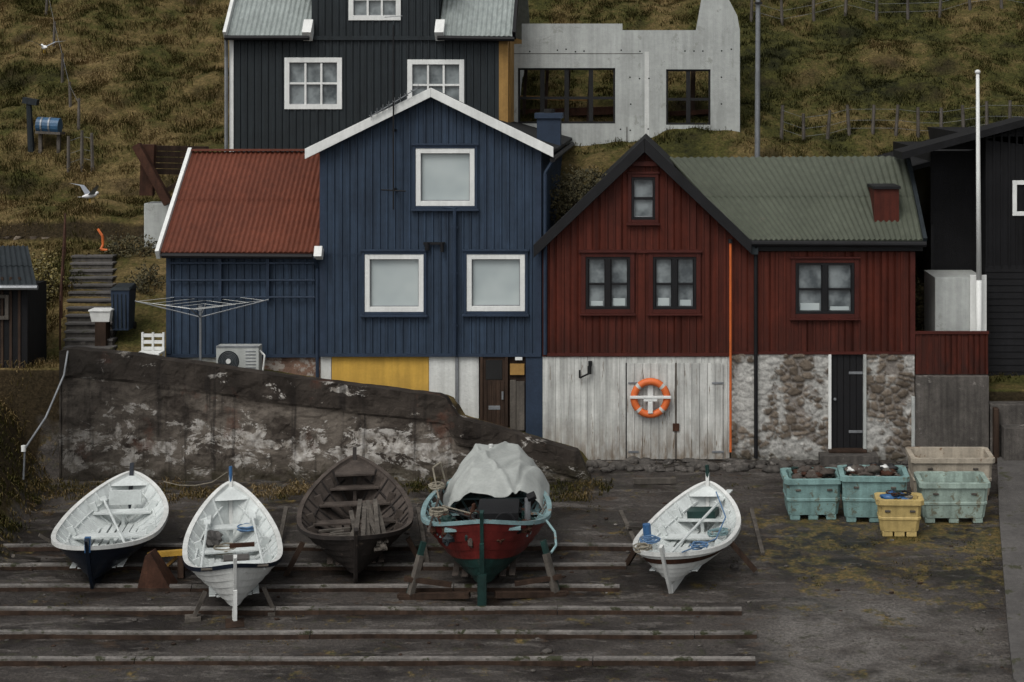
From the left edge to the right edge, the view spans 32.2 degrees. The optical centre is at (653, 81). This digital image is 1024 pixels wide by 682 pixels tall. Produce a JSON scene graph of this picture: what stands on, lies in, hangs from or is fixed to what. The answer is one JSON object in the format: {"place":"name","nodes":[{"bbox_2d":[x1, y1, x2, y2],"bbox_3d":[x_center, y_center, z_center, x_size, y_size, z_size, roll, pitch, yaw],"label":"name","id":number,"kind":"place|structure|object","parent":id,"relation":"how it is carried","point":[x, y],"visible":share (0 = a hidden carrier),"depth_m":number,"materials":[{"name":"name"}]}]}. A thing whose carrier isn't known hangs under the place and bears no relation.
{"place":"outdoors","nodes":[
{"label":"outdoors","id":0,"kind":"place"},
{"bbox_2d":[27,40,59,52],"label":"seagull","id":1,"kind":"object","parent":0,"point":[43,47],"visible":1,"depth_m":47.95,"materials":[{"name":"white"}]},
{"bbox_2d":[71,183,99,202],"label":"seagull","id":2,"kind":"object","parent":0,"point":[94,192],"visible":1,"depth_m":41.20,"materials":[{"name":"white"}]},
{"bbox_2d":[0,0,1023,681],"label":"ground","id":3,"kind":"structure","parent":0,"point":[818,630],"depth_m":31.15,"materials":[{"name":"green plant"}]},
{"bbox_2d":[0,245,46,367],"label":"dark wooden shed","id":4,"kind":"structure","parent":3,"relation":"on","point":[23,314],"depth_m":34.80,"materials":[{"name":"brown wood"}]},
{"bbox_2d":[0,294,8,319],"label":"window","id":5,"kind":"structure","parent":4,"relation":"in","point":[6,296],"depth_m":34.73,"materials":[{"name":"grey wood"}]},
{"bbox_2d":[0,236,49,239],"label":"dry stone wall","id":6,"kind":"structure","parent":3,"relation":"on","point":[20,237],"depth_m":40.67,"materials":[{"name":"grey stone"}]},
{"bbox_2d":[22,97,39,151],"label":"dark post","id":7,"kind":"object","parent":3,"relation":"on","point":[29,102],"visible":1,"depth_m":43.93,"materials":[{"name":"wood"}]},
{"bbox_2d":[0,281,73,562],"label":"bank grass","id":8,"kind":"structure","parent":3,"relation":"on","point":[12,416],"depth_m":33.61,"materials":[{"name":"green plant"}]},
{"bbox_2d":[31,248,63,304],"bbox_3d":[-13.141,4.487,37.999,0.832,1.766,0.975,0,0,0],"label":"shrub","id":9,"kind":"object","parent":3,"relation":"on","point":[45,271],"visible":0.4,"depth_m":37.96,"materials":[{"name":"green plant"}]},
{"bbox_2d":[35,117,64,152],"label":"blue barrel","id":10,"kind":"object","parent":3,"relation":"on","point":[47,125],"visible":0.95,"depth_m":43.85,"materials":[{"name":"plastic"}]},
{"bbox_2d":[59,213,65,350],"bbox_3d":[-12.687,4.246,37.900,0.039,2.567,3.590,0,0,-17],"label":"stair railing","id":11,"kind":"object","parent":3,"relation":"on","point":[62,278],"visible":0.98,"depth_m":37.31,"materials":[{"name":"metal"}]},
{"bbox_2d":[45,0,79,129],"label":"fence","id":12,"kind":"object","parent":3,"relation":"on","point":[62,74],"visible":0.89,"depth_m":47.04,"materials":[{"name":"grey wood"}]},
{"bbox_2d":[67,130,93,171],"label":"fence","id":13,"kind":"object","parent":3,"relation":"on","point":[81,137],"visible":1,"depth_m":43.35,"materials":[{"name":"grey wood"}]},
{"bbox_2d":[63,254,117,349],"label":"stone steps","id":14,"kind":"structure","parent":3,"relation":"on","point":[79,330],"depth_m":38.11,"materials":[{"name":"stone"}]},
{"bbox_2d":[88,308,113,345],"bbox_3d":[-11.412,5.124,36.550,0.472,0.812,0.400,0,0,0],"label":"white plastic tub","id":15,"kind":"object","parent":14,"relation":"on","point":[101,318],"visible":0.95,"depth_m":36.40,"materials":[{"name":"plastic"}]},
{"bbox_2d":[97,228,107,250],"bbox_3d":[-12.484,3.598,39.927,0.303,0.518,0.112,0,0,21],"label":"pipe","id":16,"kind":"object","parent":3,"relation":"on","point":[102,239],"visible":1,"depth_m":39.93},
{"bbox_2d":[110,283,136,329],"bbox_3d":[-11.055,4.717,36.806,0.426,0.957,0.542,0,0,0],"label":"wheelie bin","id":17,"kind":"object","parent":3,"relation":"on","point":[123,297],"visible":1,"depth_m":36.59,"materials":[{"name":"plastic"}]},
{"bbox_2d":[95,233,157,257],"bbox_3d":[-11.885,3.885,40.097,1.611,0.876,1.002,0,0,0],"label":"shrub","id":18,"kind":"object","parent":3,"relation":"on","point":[140,243],"visible":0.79,"depth_m":39.98,"materials":[{"name":"green plant"}]},
{"bbox_2d":[123,259,165,297],"bbox_3d":[-11.088,4.450,38.628,0.990,1.147,1.142,0,0,-41],"label":"shrub","id":19,"kind":"object","parent":3,"relation":"on","point":[142,280],"visible":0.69,"depth_m":38.42,"materials":[{"name":"green plant"}]},
{"bbox_2d":[139,332,164,355],"bbox_3d":[-10.125,5.395,35.525,0.470,0.608,0.450,0,0,0],"label":"white garden bench","id":20,"kind":"object","parent":3,"relation":"on","point":[153,350],"visible":0.67,"depth_m":35.70,"materials":[{"name":"paint"}]},
{"bbox_2d":[144,202,169,247],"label":"concrete pier","id":21,"kind":"structure","parent":3,"relation":"on","point":[155,213],"depth_m":40.50,"materials":[{"name":"grey concrete"}]},
{"bbox_2d":[132,143,208,205],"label":"timber rack","id":22,"kind":"object","parent":21,"relation":"on","point":[149,156],"visible":0.67,"depth_m":40.40,"materials":[{"name":"wood"}]},
{"bbox_2d":[137,548,177,587],"bbox_3d":[-8.005,7.899,28.522,0.578,0.620,0.450,0,0,0],"label":"rusty chock","id":23,"kind":"object","parent":3,"relation":"on","point":[156,572],"visible":0.93,"depth_m":28.33,"materials":[{"name":"metal"}]},
{"bbox_2d":[147,549,184,577],"bbox_3d":[-7.962,7.888,29.046,0.682,0.518,0.250,0,0,10],"label":"yellow trestle","id":24,"kind":"object","parent":3,"relation":"on","point":[177,553],"visible":0.45,"depth_m":28.91,"materials":[{"name":"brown wood"}]},
{"bbox_2d":[135,297,268,360],"bbox_3d":[-9.062,5.209,35.422,1.910,1.642,1.873,0,0,41],"label":"rotary clothes dryer","id":25,"kind":"object","parent":3,"relation":"on","point":[200,308],"visible":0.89,"depth_m":35.38,"materials":[{"name":"metal"}]},
{"bbox_2d":[216,344,265,369],"bbox_3d":[-8.310,5.643,35.645,0.973,0.630,0.350,0,0,0],"label":"heat pump","id":26,"kind":"object","parent":3,"relation":"on","point":[244,355],"visible":0.82,"depth_m":35.50,"materials":[{"name":"metal"}]},
{"bbox_2d":[166,254,320,357],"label":"wing walls","id":27,"kind":"structure","parent":3,"relation":"on","point":[280,327],"depth_m":36.10,"materials":[{"name":"blue wood"}]},
{"bbox_2d":[160,149,319,253],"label":"wing roof","id":28,"kind":"structure","parent":27,"relation":"on","point":[241,201],"depth_m":36.94,"materials":[{"name":"red metal"}]},
{"bbox_2d":[155,148,323,259],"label":"wing bargeboards","id":29,"kind":"object","parent":28,"relation":"attached to","point":[318,252],"visible":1,"depth_m":36.53,"materials":[{"name":"white wood"}]},
{"bbox_2d":[161,253,318,377],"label":"wing pipes and rack","id":30,"kind":"object","parent":27,"relation":"attached to","point":[221,256],"visible":0.93,"depth_m":35.98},
{"bbox_2d":[185,358,320,376],"bbox_3d":[-8.360,6.292,36.275,3.100,1.277,0.250,0,0,0],"label":"wing basement","id":31,"kind":"object","parent":3,"relation":"on","point":[303,366],"visible":0.14,"depth_m":36.15,"materials":[{"name":"stone"}]},
{"bbox_2d":[59,346,590,480],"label":"retaining wall","id":32,"kind":"structure","parent":3,"relation":"on","point":[152,417],"depth_m":34.49,"materials":[{"name":"concrete"}]},
{"bbox_2d":[21,351,68,479],"bbox_3d":[-11.587,6.363,33.730,0.127,2.187,1.598,0,0,13],"label":"rope","id":33,"kind":"object","parent":32,"relation":"attached to","point":[23,448],"visible":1,"depth_m":33.48,"materials":[{"name":"white fabric"}]},
{"bbox_2d":[229,0,521,151],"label":"walls","id":34,"kind":"structure","parent":3,"relation":"on","point":[260,117],"depth_m":43.00,"materials":[{"name":"wood"}]},
{"bbox_2d":[284,58,341,108],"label":"window","id":35,"kind":"structure","parent":34,"relation":"attached to","point":[312,83],"depth_m":43.05,"materials":[{"name":"white paint"}]},
{"bbox_2d":[223,0,518,151],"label":"gutters and trim","id":36,"kind":"object","parent":34,"relation":"attached to","point":[308,30],"visible":0.94,"depth_m":42.70,"materials":[{"name":"white paint"}]},
{"bbox_2d":[348,0,400,19],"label":"window","id":37,"kind":"structure","parent":34,"relation":"attached to","point":[371,9],"depth_m":43.03,"materials":[{"name":"white paint"}]},
{"bbox_2d":[227,0,529,39],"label":"roof","id":38,"kind":"structure","parent":34,"relation":"on","point":[460,17],"depth_m":43.23,"materials":[{"name":"grey metal"}]},
{"bbox_2d":[407,60,463,102],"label":"window","id":39,"kind":"structure","parent":34,"relation":"attached to","point":[446,77],"depth_m":43.05,"materials":[{"name":"white paint"}]},
{"bbox_2d":[0,542,756,665],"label":"slipway timbers","id":40,"kind":"object","parent":3,"relation":"on","point":[368,634],"visible":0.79,"depth_m":27.26,"materials":[{"name":"wood"}]},
{"bbox_2d":[51,462,168,588],"bbox_3d":[-9.173,7.542,29.857,1.780,1.112,4.070,0,3,-6],"label":"navy rowing boat","id":41,"kind":"object","parent":40,"relation":"on","point":[99,531],"visible":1,"depth_m":30.46,"materials":[{"name":"paint"}]},
{"bbox_2d":[163,472,227,485],"bbox_3d":[-8.284,7.241,32.199,1.598,0.436,0.246,0,0,30],"label":"mooring rope","id":42,"kind":"object","parent":41,"relation":"attached to","point":[198,484],"visible":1,"depth_m":32.31,"materials":[{"name":"fabric"}]},
{"bbox_2d":[182,466,282,627],"bbox_3d":[-6.823,7.526,28.621,1.580,1.472,4.269,0,3,-14],"label":"white rowing boat","id":43,"kind":"object","parent":40,"relation":"on","point":[232,551],"visible":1,"depth_m":29.03,"materials":[{"name":"paint"}]},
{"bbox_2d":[283,447,423,583],"bbox_3d":[-5.085,7.460,30.108,2.371,1.382,4.189,0,3,-10],"label":"tarred wooden boat","id":44,"kind":"object","parent":40,"relation":"on","point":[355,514],"visible":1,"depth_m":30.44,"materials":[{"name":"brown wood"}]},
{"bbox_2d":[11,469,764,561],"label":"timber scraps","id":45,"kind":"object","parent":3,"relation":"on","point":[657,480],"visible":0.78,"depth_m":31.11,"materials":[{"name":"brown wood"}]},
{"bbox_2d":[321,355,542,437],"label":"basement wall","id":46,"kind":"structure","parent":3,"relation":"on","point":[457,379],"depth_m":36.04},
{"bbox_2d":[320,97,562,356],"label":"walls","id":47,"kind":"structure","parent":46,"relation":"on","point":[357,212],"depth_m":36.00,"materials":[{"name":"blue wood"}]},
{"bbox_2d":[360,249,427,316],"bbox_3d":[-5.280,4.120,35.977,1.380,1.373,0.195,0,0,0],"label":"window","id":48,"kind":"structure","parent":47,"relation":"attached to","point":[394,282],"depth_m":36.03,"materials":[{"name":"white paint"},{"name":"glass"},{"name":"blue paint"}]},
{"bbox_2d":[369,16,419,209],"bbox_3d":[-5.229,0.636,35.725,0.965,3.928,0.591,0,0,0],"label":"tv antenna","id":49,"kind":"object","parent":47,"relation":"attached to","point":[393,130],"visible":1,"depth_m":35.66,"materials":[{"name":"black paint"}]},
{"bbox_2d":[411,143,478,210],"bbox_3d":[-4.240,1.960,35.977,1.380,1.373,0.195,0,0,0],"label":"window","id":50,"kind":"structure","parent":47,"relation":"attached to","point":[445,174],"depth_m":36.03,"materials":[{"name":"white paint"},{"name":"glass"},{"name":"blue paint"}]},
{"bbox_2d":[319,91,571,152],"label":"roof","id":51,"kind":"structure","parent":47,"relation":"on","point":[530,130],"depth_m":41.60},
{"bbox_2d":[305,88,553,158],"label":"bargeboards","id":52,"kind":"object","parent":51,"relation":"attached to","point":[525,138],"visible":1,"depth_m":35.74,"materials":[{"name":"white paint"}]},
{"bbox_2d":[534,109,563,144],"bbox_3d":[-2.311,1.033,39.250,0.620,0.823,0.600,0,0,0],"label":"chimney","id":53,"kind":"object","parent":51,"relation":"on","point":[549,125],"visible":0.95,"depth_m":39.00,"materials":[{"name":"blue metal"}]},
{"bbox_2d":[462,249,528,316],"bbox_3d":[-3.207,4.113,35.977,1.367,1.360,0.195,0,0,0],"label":"window","id":54,"kind":"structure","parent":47,"relation":"attached to","point":[495,282],"depth_m":36.03,"materials":[{"name":"white paint"},{"name":"glass"},{"name":"blue paint"}]},
{"bbox_2d":[423,142,573,355],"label":"pipes and gutter","id":55,"kind":"object","parent":47,"relation":"attached to","point":[561,152],"visible":1,"depth_m":35.90,"materials":[{"name":"blue paint"}]},
{"bbox_2d":[480,357,525,431],"bbox_3d":[-3.070,6.728,36.120,0.927,2.203,0.360,0,0,0],"label":"basement door","id":56,"kind":"structure","parent":46,"relation":"in","point":[494,390],"depth_m":35.99,"materials":[{"name":"brown wood"}]},
{"bbox_2d":[397,441,568,605],"bbox_3d":[-2.775,7.315,29.446,2.732,1.736,3.882,0,3,-3],"label":"red fishing boat","id":57,"kind":"object","parent":3,"relation":"on","point":[486,511],"visible":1,"depth_m":28.42,"materials":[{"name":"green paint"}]},
{"bbox_2d":[4,474,1004,671],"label":"scattered pebbles","id":58,"kind":"object","parent":3,"relation":"on","point":[550,650],"visible":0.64,"depth_m":28.03,"materials":[{"name":"stone"}]},
{"bbox_2d":[18,469,999,673],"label":"slipway weeds","id":59,"kind":"object","parent":3,"relation":"on","point":[280,494],"visible":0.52,"depth_m":33.63,"materials":[{"name":"green plant"}]},
{"bbox_2d":[0,0,1023,382],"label":"hill grass","id":60,"kind":"structure","parent":3,"relation":"on","point":[94,84],"depth_m":46.84,"materials":[{"name":"green plant"}]},
{"bbox_2d":[549,179,580,222],"bbox_3d":[-1.922,2.732,38.574,0.922,1.171,1.178,0,0,0],"label":"shrub","id":61,"kind":"object","parent":3,"relation":"on","point":[561,207],"visible":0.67,"depth_m":38.50,"materials":[{"name":"green plant"}]},
{"bbox_2d":[551,164,606,209],"bbox_3d":[-1.536,2.393,38.983,1.708,1.092,1.225,0,0,0],"label":"shrub","id":62,"kind":"object","parent":3,"relation":"on","point":[594,181],"visible":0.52,"depth_m":38.86,"materials":[{"name":"green plant"}]},
{"bbox_2d":[514,0,739,145],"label":"walls","id":63,"kind":"structure","parent":3,"relation":"on","point":[714,33],"depth_m":44.50,"materials":[{"name":"concrete"}]},
{"bbox_2d":[518,68,709,124],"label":"window grids","id":64,"kind":"object","parent":63,"relation":"attached to","point":[590,110],"depth_m":44.55,"materials":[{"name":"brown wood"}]},
{"bbox_2d":[514,48,731,141],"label":"formwork marks","id":65,"kind":"object","parent":63,"relation":"attached to","point":[647,78],"visible":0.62,"depth_m":44.50,"materials":[{"name":"concrete"}]},
{"bbox_2d":[625,465,756,593],"bbox_3d":[0.565,7.496,29.484,2.149,1.452,3.277,0,0,-9],"label":"white boat","id":66,"kind":"object","parent":3,"relation":"on","point":[680,537],"visible":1,"depth_m":29.84,"materials":[{"name":"paint"}]},
{"bbox_2d":[543,152,914,392],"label":"walls","id":67,"kind":"structure","parent":3,"relation":"on","point":[885,324],"depth_m":35.99,"materials":[{"name":"red wood"}]},
{"bbox_2d":[580,251,635,315],"bbox_3d":[-0.920,4.120,35.987,1.147,1.317,0.175,0,0,0],"label":"window","id":68,"kind":"structure","parent":67,"relation":"attached to","point":[607,283],"depth_m":35.95,"materials":[{"name":"black paint"}]},
{"bbox_2d":[552,134,679,225],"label":"gable roof","id":69,"kind":"structure","parent":67,"relation":"on","point":[652,142],"depth_m":41.04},
{"bbox_2d":[533,138,751,257],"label":"bargeboards","id":70,"kind":"object","parent":67,"relation":"attached to","point":[655,155],"visible":1,"depth_m":35.72,"materials":[{"name":"black paint"}]},
{"bbox_2d":[627,172,659,224],"bbox_3d":[-0.200,2.393,35.977,0.680,1.087,0.195,0,0,0],"label":"window","id":71,"kind":"structure","parent":67,"relation":"attached to","point":[642,198],"depth_m":35.95,"materials":[{"name":"black paint"}]},
{"bbox_2d":[647,251,701,315],"bbox_3d":[0.440,4.120,35.987,1.120,1.317,0.175,0,0,0],"label":"window","id":72,"kind":"structure","parent":67,"relation":"attached to","point":[674,283],"depth_m":35.95,"materials":[{"name":"black paint"}]},
{"bbox_2d":[669,156,926,241],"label":"wing roof","id":73,"kind":"structure","parent":67,"relation":"on","point":[813,198],"depth_m":37.11,"materials":[{"name":"green metal"}]},
{"bbox_2d":[867,183,900,251],"bbox_3d":[4.817,2.866,36.775,0.807,1.394,1.150,0,0,0],"label":"chimney","id":74,"kind":"object","parent":73,"relation":"on","point":[884,197],"visible":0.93,"depth_m":36.35,"materials":[{"name":"red paint"}]},
{"bbox_2d":[790,257,860,319],"bbox_3d":[3.507,4.227,35.987,1.440,1.290,0.175,0,0,0],"label":"window","id":75,"kind":"structure","parent":67,"relation":"attached to","point":[824,288],"depth_m":35.98,"materials":[{"name":"black paint"}]},
{"bbox_2d":[751,240,926,458],"bbox_3d":[3.745,5.455,35.845,3.597,4.450,0.249,0,0,0],"label":"gutter and downpipe","id":76,"kind":"object","parent":67,"relation":"attached to","point":[774,245],"visible":1,"depth_m":35.88,"materials":[{"name":"black metal"}]},
{"bbox_2d":[586,456,907,472],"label":"foundation stones","id":77,"kind":"object","parent":3,"relation":"on","point":[646,464],"visible":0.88,"depth_m":35.41,"materials":[{"name":"stone"}]},
{"bbox_2d":[543,357,728,459],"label":"white board wall","id":78,"kind":"structure","parent":77,"relation":"on","point":[586,415],"depth_m":35.99,"materials":[{"name":"paint"}]},
{"bbox_2d":[579,361,591,378],"bbox_3d":[-1.380,5.882,35.910,0.266,0.350,0.140,0,0,0],"label":"wall lamp","id":79,"kind":"object","parent":78,"relation":"attached to","point":[589,368],"visible":1,"depth_m":35.85,"materials":[{"name":"black metal"}]},
{"bbox_2d":[626,363,723,458],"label":"boathouse doors","id":80,"kind":"structure","parent":78,"relation":"attached to","point":[671,431],"depth_m":35.94,"materials":[{"name":"white paint"}]},
{"bbox_2d":[630,378,670,417],"bbox_3d":[-0.053,6.440,35.833,0.840,0.820,0.205,0,0,0],"label":"lifebuoy","id":81,"kind":"object","parent":80,"relation":"attached to","point":[649,398],"visible":1,"depth_m":35.76,"materials":[{"name":"orange plastic"}]},
{"bbox_2d":[728,239,732,451],"bbox_3d":[1.576,5.373,35.834,0.092,4.320,0.106,0,0,-23],"label":"orange marker pole","id":82,"kind":"object","parent":77,"relation":"on","point":[730,241],"visible":1,"depth_m":35.80,"materials":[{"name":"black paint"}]},
{"bbox_2d":[754,0,761,156],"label":"utility pole","id":83,"kind":"object","parent":3,"relation":"on","point":[757,86],"visible":0.67,"depth_m":41.95,"materials":[{"name":"metal"}]},
{"bbox_2d":[780,465,841,519],"bbox_3d":[2.900,7.494,32.289,1.077,0.916,0.810,0,3,-2],"label":"cyan fish tub","id":84,"kind":"object","parent":3,"relation":"on","point":[812,493],"visible":1,"depth_m":31.97,"materials":[{"name":"plastic"}]},
{"bbox_2d":[731,354,914,460],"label":"stone basement wall","id":85,"kind":"structure","parent":3,"relation":"on","point":[792,406],"depth_m":35.97,"materials":[{"name":"stone"}]},
{"bbox_2d":[818,354,878,465],"bbox_3d":[3.960,6.702,35.835,1.173,2.257,0.570,0,0,0],"label":"basement door","id":86,"kind":"structure","parent":85,"relation":"attached to","point":[846,408],"depth_m":36.02,"materials":[{"name":"black paint"}]},
{"bbox_2d":[837,462,909,521],"bbox_3d":[4.008,7.457,32.134,1.249,1.009,0.810,0,3,2],"label":"cyan fish tub","id":87,"kind":"object","parent":3,"relation":"on","point":[861,485],"visible":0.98,"depth_m":31.82,"materials":[{"name":"plastic"}]},
{"bbox_2d":[750,0,1022,25],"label":"fence","id":88,"kind":"object","parent":3,"relation":"on","point":[907,11],"visible":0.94,"depth_m":50.34,"materials":[{"name":"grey wood"}]},
{"bbox_2d":[874,490,923,536],"bbox_3d":[4.348,7.628,31.180,0.840,0.781,0.510,0,3,2],"label":"yellow fish box","id":89,"kind":"object","parent":3,"relation":"on","point":[899,513],"visible":1,"depth_m":31.00,"materials":[{"name":"plastic"}]},
{"bbox_2d":[780,100,1017,140],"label":"fence","id":90,"kind":"object","parent":3,"relation":"on","point":[917,122],"visible":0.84,"depth_m":44.70,"materials":[{"name":"grey wood"}]},
{"bbox_2d":[915,277,923,330],"bbox_3d":[5.991,4.921,38.501,0.795,1.374,0.880,0,0,27],"label":"shrub","id":91,"kind":"object","parent":3,"relation":"on","point":[918,310],"visible":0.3,"depth_m":38.48,"materials":[{"name":"green plant"}]},
{"bbox_2d":[905,447,994,500],"bbox_3d":[5.625,7.465,33.464,1.580,0.833,0.860,0,3,0],"label":"beige fish tub","id":92,"kind":"object","parent":3,"relation":"on","point":[981,459],"visible":0.6,"depth_m":33.12,"materials":[{"name":"plastic"}]},
{"bbox_2d":[911,374,988,448],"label":"concrete plinth","id":93,"kind":"structure","parent":3,"relation":"on","point":[949,410],"depth_m":35.88,"materials":[{"name":"grey concrete"}]},
{"bbox_2d":[915,331,988,373],"bbox_3d":[6.100,5.547,36.005,1.507,0.880,0.090,0,0,0],"label":"red board fence","id":94,"kind":"object","parent":93,"relation":"on","point":[951,352],"visible":1,"depth_m":35.99,"materials":[{"name":"red wood"}]},
{"bbox_2d":[914,471,990,522],"bbox_3d":[5.433,7.587,32.104,1.283,0.753,0.810,0,3,0],"label":"pale cyan fish tub","id":95,"kind":"object","parent":3,"relation":"on","point":[952,496],"visible":0.94,"depth_m":31.77,"materials":[{"name":"plastic"}]},
{"bbox_2d":[924,270,986,330],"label":"white base block","id":96,"kind":"structure","parent":3,"relation":"on","point":[949,300],"depth_m":36.60,"materials":[{"name":"concrete"}]},
{"bbox_2d":[893,127,1023,375],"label":"walls","id":97,"kind":"structure","parent":3,"relation":"on","point":[945,181],"depth_m":37.20,"materials":[{"name":"black paint"}]},
{"bbox_2d":[877,117,1023,170],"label":"roof","id":98,"kind":"structure","parent":97,"relation":"on","point":[964,140],"depth_m":37.20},
{"bbox_2d":[1012,180,1023,215],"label":"window","id":99,"kind":"structure","parent":97,"relation":"attached to","point":[1015,183],"depth_m":37.16,"materials":[{"name":"white paint"}]},
{"bbox_2d":[975,70,981,330],"bbox_3d":[6.713,3.146,36.400,0.145,6.769,0.120,0,0,0],"label":"flagpole","id":100,"kind":"object","parent":3,"relation":"on","point":[978,265],"visible":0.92,"depth_m":36.36,"materials":[{"name":"white metal"}]},
{"bbox_2d":[989,401,1023,462],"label":"concrete steps","id":101,"kind":"structure","parent":3,"relation":"on","point":[1006,430],"depth_m":35.71,"materials":[{"name":"grey concrete"}]},
{"bbox_2d":[997,456,1023,681],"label":"concrete ramp","id":102,"kind":"structure","parent":3,"relation":"on","point":[1011,495],"depth_m":29.95,"materials":[{"name":"grey concrete"}]}
]}

